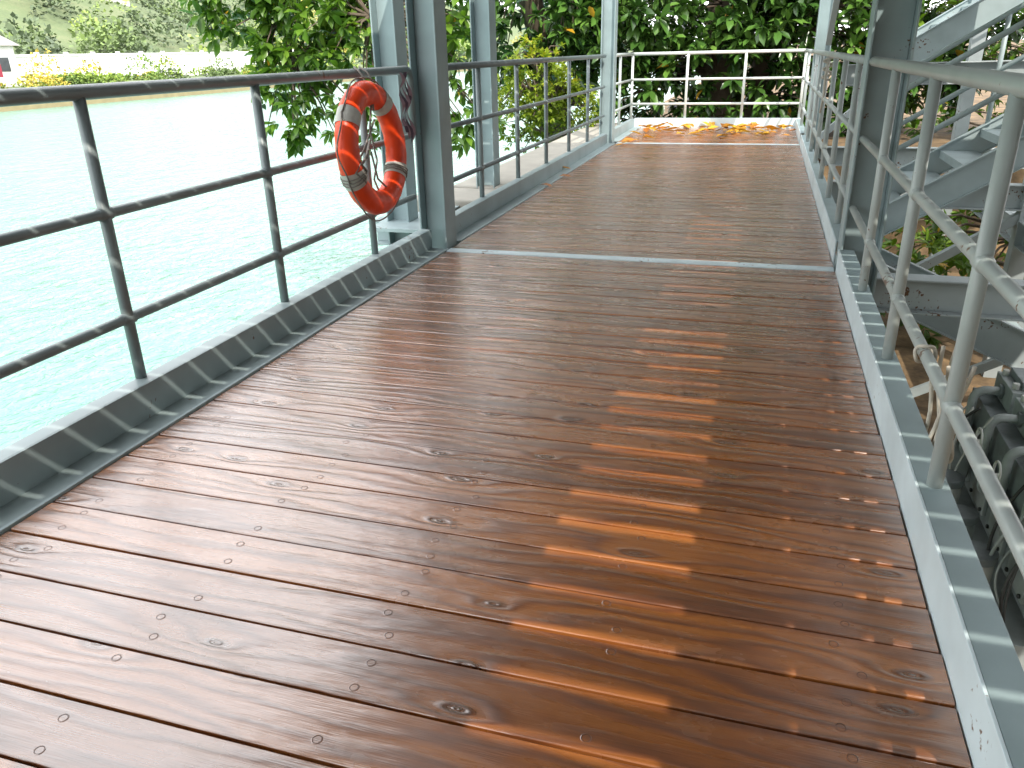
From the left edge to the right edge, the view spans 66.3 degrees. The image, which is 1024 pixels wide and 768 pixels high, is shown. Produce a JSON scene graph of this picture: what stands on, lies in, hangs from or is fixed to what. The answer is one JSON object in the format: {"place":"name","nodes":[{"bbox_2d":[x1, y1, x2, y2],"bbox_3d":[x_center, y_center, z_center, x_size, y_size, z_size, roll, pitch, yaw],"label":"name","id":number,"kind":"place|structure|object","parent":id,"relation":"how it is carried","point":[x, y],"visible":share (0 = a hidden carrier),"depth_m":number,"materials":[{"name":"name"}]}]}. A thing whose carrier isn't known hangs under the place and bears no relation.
{"place":"outdoors","nodes":[
{"label":"outdoors","id":0,"kind":"place"},
{"bbox_2d":[0,55,739,449],"bbox_3d":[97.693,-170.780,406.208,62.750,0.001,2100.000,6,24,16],"label":"water","id":1,"kind":"structure","parent":0,"point":[56,287],"depth_m":19.73,"materials":[{"name":"teal liquid"}]},
{"bbox_2d":[0,0,1023,441],"bbox_3d":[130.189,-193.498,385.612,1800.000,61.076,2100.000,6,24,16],"label":"ground","id":2,"kind":"structure","parent":0,"point":[914,374],"depth_m":33.91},
{"bbox_2d":[0,46,21,86],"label":"walls","id":3,"kind":"structure","parent":2,"relation":"on","point":[10,77],"depth_m":79.34,"materials":[{"name":"white paint"}]},
{"bbox_2d":[0,57,10,71],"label":"windows","id":4,"kind":"structure","parent":3,"relation":"attached to","point":[5,65],"depth_m":78.74,"materials":[{"name":"grey glass"}]},
{"bbox_2d":[0,36,18,45],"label":"roof","id":5,"kind":"structure","parent":3,"relation":"on","point":[4,41],"depth_m":79.04,"materials":[{"name":"white"}]},
{"bbox_2d":[106,0,129,6],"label":"walls","id":6,"kind":"structure","parent":2,"relation":"on","point":[123,2],"depth_m":193.22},
{"bbox_2d":[15,50,293,83],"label":"white perimeter wall","id":7,"kind":"structure","parent":2,"relation":"on","point":[117,61],"depth_m":99.29,"materials":[{"name":"paint"}]},
{"bbox_2d":[0,47,466,88],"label":"riverside bushes","id":8,"kind":"object","parent":2,"relation":"on","point":[71,78],"visible":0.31,"depth_m":84.89,"materials":[{"name":"green plant"}]},
{"bbox_2d":[0,61,562,111],"bbox_3d":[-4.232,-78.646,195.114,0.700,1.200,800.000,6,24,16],"label":"seawall","id":9,"kind":"object","parent":2,"relation":"on","point":[40,106],"depth_m":83.30,"materials":[{"name":"concrete"}]},
{"bbox_2d":[0,0,563,65],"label":"hillside trees","id":10,"kind":"object","parent":2,"relation":"on","point":[102,31],"visible":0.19,"depth_m":141.78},
{"bbox_2d":[177,0,566,160],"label":"overhanging tree","id":11,"kind":"object","parent":2,"relation":"on","point":[334,31],"visible":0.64,"depth_m":11.33,"materials":[{"name":"green plant"}]},
{"bbox_2d":[369,0,417,244],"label":"steel column","id":12,"kind":"structure","parent":2,"relation":"on","point":[387,21],"depth_m":6.15,"materials":[{"name":"grey metal"}]},
{"bbox_2d":[369,206,458,244],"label":"outrigger beam","id":13,"kind":"structure","parent":12,"relation":"attached to","point":[384,227],"depth_m":6.48,"materials":[{"name":"grey metal"}]},
{"bbox_2d":[405,0,456,248],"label":"steel column","id":14,"kind":"structure","parent":2,"relation":"on","point":[427,40],"depth_m":5.39,"materials":[{"name":"grey metal"}]},
{"bbox_2d":[469,0,499,187],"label":"steel column","id":15,"kind":"structure","parent":2,"relation":"on","point":[483,27],"depth_m":7.85,"materials":[{"name":"grey metal"}]},
{"bbox_2d":[417,123,620,211],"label":"concrete quay","id":16,"kind":"structure","parent":2,"relation":"on","point":[467,191],"depth_m":9.67,"materials":[{"name":"beige concrete"}]},
{"bbox_2d":[497,33,599,152],"bbox_3d":[0.497,-5.282,14.419,1.708,2.132,2.342,-16,27,-30],"label":"yellow green shrub","id":17,"kind":"object","parent":16,"relation":"on","point":[531,94],"visible":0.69,"depth_m":14.03,"materials":[{"name":"green plant"}]},
{"bbox_2d":[599,0,617,142],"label":"steel column","id":18,"kind":"structure","parent":2,"relation":"on","point":[609,18],"depth_m":11.36,"materials":[{"name":"grey metal"}]},
{"bbox_2d":[449,0,1023,136],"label":"rubber fig tree","id":19,"kind":"object","parent":2,"relation":"on","point":[574,26],"visible":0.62,"depth_m":14.56,"materials":[{"name":"green plant"}]},
{"bbox_2d":[804,0,832,151],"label":"steel column","id":20,"kind":"structure","parent":2,"relation":"on","point":[824,11],"depth_m":10.46,"materials":[{"name":"grey metal"}]},
{"bbox_2d":[834,0,921,297],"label":"steel column","id":21,"kind":"structure","parent":2,"relation":"on","point":[893,29],"depth_m":4.54,"materials":[{"name":"grey metal"}]},
{"bbox_2d":[818,0,1023,396],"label":"stair support frame","id":22,"kind":"object","parent":2,"relation":"on","point":[936,295],"visible":0.19,"depth_m":7.77,"materials":[{"name":"paint"}]},
{"bbox_2d":[913,0,1023,60],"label":"steel staircase","id":23,"kind":"structure","parent":22,"relation":"on","point":[951,25],"depth_m":8.41,"materials":[{"name":"grey metal"}]},
{"bbox_2d":[840,0,1023,138],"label":"courtyard tree","id":24,"kind":"object","parent":2,"relation":"on","point":[914,105],"visible":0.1,"depth_m":14.14,"materials":[{"name":"green plant"}]},
{"bbox_2d":[878,248,1023,367],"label":"steel staircase","id":25,"kind":"structure","parent":2,"relation":"on","point":[1001,341],"depth_m":5.58,"materials":[{"name":"metal"}]},
{"bbox_2d":[880,209,1023,348],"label":"courtyard shrub","id":26,"kind":"object","parent":2,"relation":"on","point":[935,240],"visible":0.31,"depth_m":9.19,"materials":[{"name":"green plant"}]},
{"bbox_2d":[884,2,1023,235],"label":"steel staircase","id":27,"kind":"structure","parent":2,"relation":"on","point":[967,159],"depth_m":6.36,"materials":[{"name":"grey metal"}]},
{"bbox_2d":[945,367,1023,670],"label":"diesel engine","id":28,"kind":"object","parent":2,"relation":"on","point":[994,415],"visible":0.46,"depth_m":4.70,"materials":[{"name":"grey metal"}]},
{"bbox_2d":[445,0,1023,44],"label":"sky","id":29,"kind":"structure","parent":0,"point":[932,1],"materials":[{"name":"white"}]},
{"bbox_3d":[1.269,-1.222,6.796,3.050,0.454,15.600,6,24,16],"label":"deck substructure","id":30,"kind":"object","parent":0,"visible":0},
{"bbox_2d":[0,127,971,767],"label":"wooden deck","id":31,"kind":"structure","parent":30,"relation":"on","point":[472,511],"depth_m":2.28,"materials":[{"name":"brown wood"}]},
{"bbox_2d":[0,119,640,535],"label":"toe board","id":32,"kind":"object","parent":31,"relation":"attached to","point":[40,469],"visible":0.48,"depth_m":3.38,"materials":[{"name":"grey paint"}]},
{"bbox_2d":[0,66,416,378],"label":"deck railing","id":33,"kind":"object","parent":32,"relation":"on","point":[104,213],"visible":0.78,"depth_m":3.08,"materials":[{"name":"metal"}]},
{"bbox_2d":[334,66,407,221],"bbox_3d":[-0.822,-1.388,4.568,0.194,0.864,0.808,6,24,16],"label":"life ring","id":34,"kind":"object","parent":33,"relation":"attached to","point":[357,98],"visible":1,"depth_m":4.46,"materials":[{"name":"orange plastic"}]},
{"bbox_2d":[399,72,415,149],"bbox_3d":[-0.679,-1.749,5.044,0.047,0.480,0.166,6,24,16],"label":"rope","id":35,"kind":"object","parent":33,"relation":"hanging from","point":[406,103],"visible":1,"depth_m":5.03,"materials":[{"name":"fabric"}]},
{"bbox_2d":[448,54,605,196],"bbox_3d":[0.375,-2.868,8.554,0.052,1.286,6.680,6,24,16],"label":"deck railing","id":36,"kind":"object","parent":32,"relation":"on","point":[480,117],"visible":0.87,"depth_m":7.59,"materials":[{"name":"metal"}]},
{"bbox_2d":[615,52,633,124],"bbox_3d":[1.755,-4.675,12.724,0.052,1.286,2.440,6,24,16],"label":"deck railing","id":37,"kind":"object","parent":32,"relation":"on","point":[620,56],"visible":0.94,"depth_m":12.66,"materials":[{"name":"metal"}]},
{"bbox_2d":[446,142,833,271],"bbox_3d":[1.782,-2.137,8.291,2.575,0.044,7.014,6,24,16],"label":"deck joint plate","id":38,"kind":"object","parent":31,"relation":"on","point":[683,261],"visible":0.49,"depth_m":5.24,"materials":[{"name":"paint"}]},
{"bbox_2d":[542,121,795,186],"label":"fallen leaves","id":39,"kind":"object","parent":31,"relation":"on","point":[737,128],"visible":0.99,"depth_m":12.80,"materials":[{"name":"yellow plant"}]},
{"bbox_2d":[634,118,800,127],"bbox_3d":[3.527,-4.467,13.612,2.800,0.290,0.090,6,24,16],"label":"toe board","id":40,"kind":"object","parent":31,"relation":"attached to","point":[698,122],"visible":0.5,"depth_m":13.54,"materials":[{"name":"paint"}]},
{"bbox_2d":[630,49,807,118],"bbox_3d":[3.461,-5.079,13.374,2.875,1.126,0.052,6,24,16],"label":"deck railing","id":41,"kind":"object","parent":40,"relation":"on","point":[744,78],"visible":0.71,"depth_m":13.29,"materials":[{"name":"grey metal"}]},
{"bbox_2d":[795,119,1023,767],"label":"toe board","id":42,"kind":"object","parent":31,"relation":"attached to","point":[982,664],"visible":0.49,"depth_m":1.97,"materials":[{"name":"paint"}]},
{"bbox_2d":[799,49,813,137],"bbox_3d":[4.462,-4.408,11.944,0.052,1.286,2.440,6,24,16],"label":"deck railing","id":43,"kind":"object","parent":42,"relation":"on","point":[807,82],"visible":0.91,"depth_m":11.82,"materials":[{"name":"metal"}]},
{"bbox_2d":[805,49,864,251],"bbox_3d":[3.073,-2.590,7.747,0.052,1.286,6.720,6,24,16],"label":"deck railing","id":44,"kind":"object","parent":42,"relation":"on","point":[858,60],"visible":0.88,"depth_m":6.28,"materials":[{"name":"metal"}]},
{"bbox_2d":[819,57,833,112],"bbox_3d":[3.118,-2.975,7.770,0.112,0.545,0.142,6,24,16],"label":"tied rope","id":45,"kind":"object","parent":44,"relation":"hanging from","point":[826,70],"visible":0.84,"depth_m":7.74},
{"bbox_2d":[849,56,1023,577],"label":"deck railing","id":46,"kind":"object","parent":42,"relation":"on","point":[985,269],"visible":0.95,"depth_m":2.13,"materials":[{"name":"metal"}]},
{"bbox_2d":[913,344,976,463],"bbox_3d":[1.365,0.137,2.520,0.162,0.526,0.195,-2,23,-2],"label":"tied rope","id":47,"kind":"object","parent":46,"relation":"attached to","point":[930,403],"visible":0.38,"depth_m":2.49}
]}

